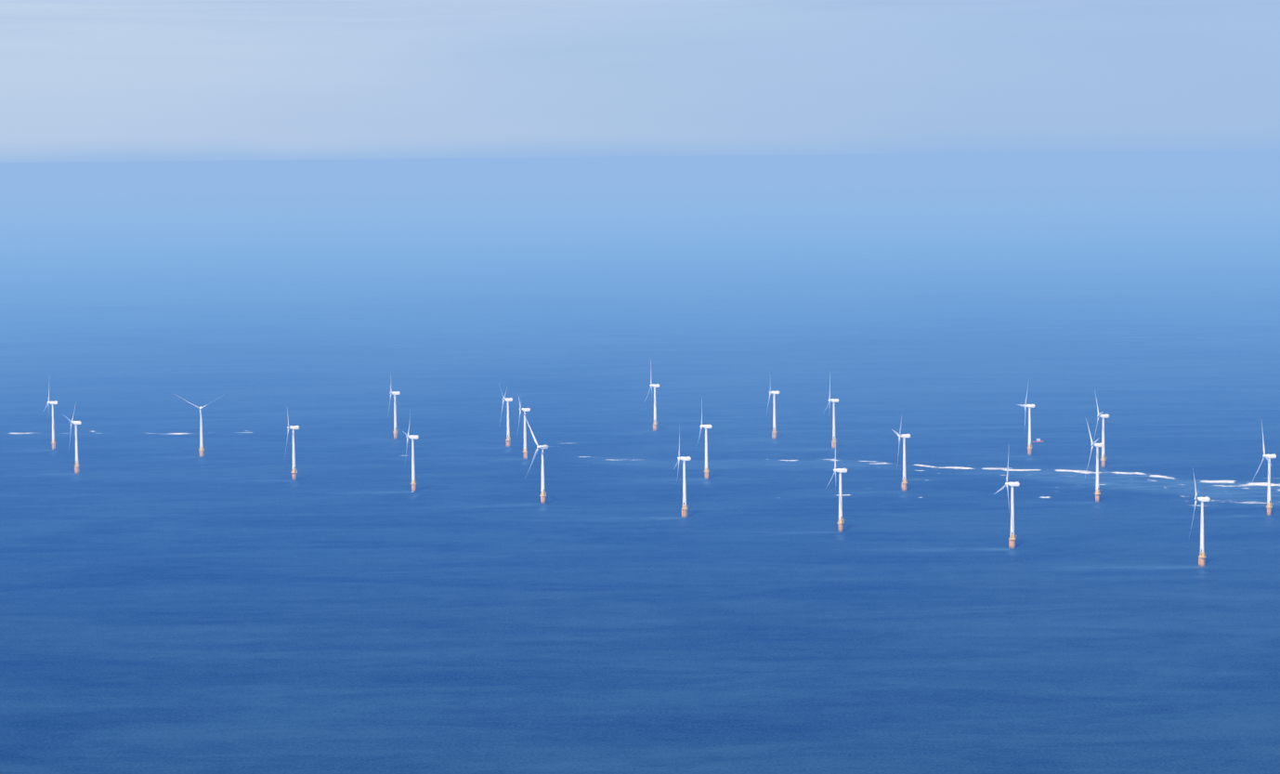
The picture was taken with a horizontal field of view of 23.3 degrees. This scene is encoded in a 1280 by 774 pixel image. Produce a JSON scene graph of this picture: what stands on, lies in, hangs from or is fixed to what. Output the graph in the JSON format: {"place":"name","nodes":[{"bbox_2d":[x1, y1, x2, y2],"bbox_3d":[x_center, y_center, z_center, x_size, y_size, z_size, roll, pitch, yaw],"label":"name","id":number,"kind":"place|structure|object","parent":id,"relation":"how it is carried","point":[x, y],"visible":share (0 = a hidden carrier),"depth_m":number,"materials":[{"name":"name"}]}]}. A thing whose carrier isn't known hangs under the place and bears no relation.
{"place":"outdoors","nodes":[
{"label":"outdoors","id":0,"kind":"place"},
{"bbox_2d":[0,149,1279,773],"bbox_3d":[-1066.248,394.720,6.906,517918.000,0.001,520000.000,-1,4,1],"label":"sea","id":1,"kind":"structure","parent":0,"point":[236,599],"depth_m":3809.94,"materials":[{"name":"liquid"}]},
{"bbox_2d":[42,390,58,449],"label":"wind turbine","id":2,"kind":"object","parent":1,"relation":"on","point":[52,403],"visible":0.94,"depth_m":4088.70,"materials":[{"name":"metal"}]},
{"bbox_2d":[64,402,81,473],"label":"wind turbine","id":3,"kind":"object","parent":1,"relation":"on","point":[77,464],"visible":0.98,"depth_m":3777.04,"materials":[{"name":"metal"}]},
{"bbox_2d":[177,393,224,457],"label":"wind turbine","id":4,"kind":"object","parent":1,"relation":"on","point":[202,450],"visible":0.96,"depth_m":3970.00,"materials":[{"name":"metal"}]},
{"bbox_2d":[284,409,299,480],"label":"wind turbine","id":5,"kind":"object","parent":1,"relation":"on","point":[293,468],"visible":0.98,"depth_m":3678.24,"materials":[{"name":"metal"}]},
{"bbox_2d":[387,375,400,439],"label":"wind turbine","id":6,"kind":"object","parent":1,"relation":"on","point":[395,431],"visible":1,"depth_m":4193.70,"materials":[{"name":"metal"}]},
{"bbox_2d":[402,414,418,491],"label":"wind turbine","id":7,"kind":"object","parent":1,"relation":"on","point":[413,481],"visible":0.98,"depth_m":3538.99,"materials":[{"name":"metal"}]},
{"bbox_2d":[498,386,512,446],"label":"wind turbine","id":8,"kind":"object","parent":1,"relation":"on","point":[508,438],"visible":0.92,"depth_m":4063.78,"materials":[{"name":"metal"}]},
{"bbox_2d":[515,397,530,458],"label":"wind turbine","id":9,"kind":"object","parent":1,"relation":"on","point":[525,451],"visible":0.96,"depth_m":3901.11,"materials":[{"name":"metal"}]},
{"bbox_2d":[524,416,560,503],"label":"wind turbine","id":10,"kind":"object","parent":1,"relation":"on","point":[542,494],"visible":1,"depth_m":3403.17,"materials":[{"name":"metal"}]},
{"bbox_2d":[644,360,660,431],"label":"wind turbine","id":11,"kind":"object","parent":1,"relation":"on","point":[655,424],"visible":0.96,"depth_m":4280.66,"materials":[{"name":"metal"}]},
{"bbox_2d":[673,435,691,517],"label":"wind turbine","id":12,"kind":"object","parent":1,"relation":"on","point":[684,459],"visible":0.98,"depth_m":3261.12,"materials":[{"name":"metal"}]},
{"bbox_2d":[697,399,712,479],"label":"wind turbine","id":13,"kind":"object","parent":1,"relation":"on","point":[706,467],"visible":0.96,"depth_m":3639.47,"materials":[{"name":"metal"}]},
{"bbox_2d":[766,384,779,439],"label":"wind turbine","id":14,"kind":"object","parent":1,"relation":"on","point":[774,431],"visible":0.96,"depth_m":4139.84,"materials":[{"name":"metal"}]},
{"bbox_2d":[823,371,839,448],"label":"wind turbine","id":15,"kind":"object","parent":1,"relation":"on","point":[833,400],"visible":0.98,"depth_m":3997.47,"materials":[{"name":"metal"}]},
{"bbox_2d":[825,443,847,532],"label":"wind turbine","id":16,"kind":"object","parent":1,"relation":"on","point":[841,471],"visible":0.98,"depth_m":3125.34,"materials":[{"name":"metal"}]},
{"bbox_2d":[893,410,910,491],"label":"wind turbine","id":17,"kind":"object","parent":1,"relation":"on","point":[904,478],"visible":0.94,"depth_m":3493.33,"materials":[{"name":"metal"}]},
{"bbox_2d":[993,456,1019,548],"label":"wind turbine","id":18,"kind":"object","parent":1,"relation":"on","point":[1012,540],"visible":0.96,"depth_m":2982.31,"materials":[{"name":"metal"}]},
{"bbox_2d":[1017,384,1034,455],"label":"wind turbine","id":19,"kind":"object","parent":1,"relation":"on","point":[1028,447],"visible":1,"depth_m":3885.09,"materials":[{"name":"metal"}]},
{"bbox_2d":[1031,438,1044,442],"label":"crew boat","id":20,"kind":"object","parent":1,"relation":"on","point":[1038,440],"visible":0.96,"depth_m":4062.63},
{"bbox_2d":[1086,421,1103,502],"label":"wind turbine","id":21,"kind":"object","parent":1,"relation":"on","point":[1097,493],"visible":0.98,"depth_m":3365.07,"materials":[{"name":"metal"}]},
{"bbox_2d":[1092,390,1109,467],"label":"wind turbine","id":22,"kind":"object","parent":1,"relation":"on","point":[1103,416],"visible":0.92,"depth_m":3728.26,"materials":[{"name":"metal"}]},
{"bbox_2d":[1190,468,1210,566],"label":"wind turbine","id":23,"kind":"object","parent":1,"relation":"on","point":[1201,556],"visible":0.98,"depth_m":2838.75,"materials":[{"name":"metal"}]},
{"bbox_2d":[1253,423,1276,515],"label":"wind turbine","id":24,"kind":"object","parent":1,"relation":"on","point":[1268,457],"visible":0.98,"depth_m":3225.71,"materials":[{"name":"metal"}]},
{"bbox_2d":[0,0,1279,162],"label":"sky","id":25,"kind":"structure","parent":0,"point":[81,80],"materials":[{"name":"blue"}]}
]}

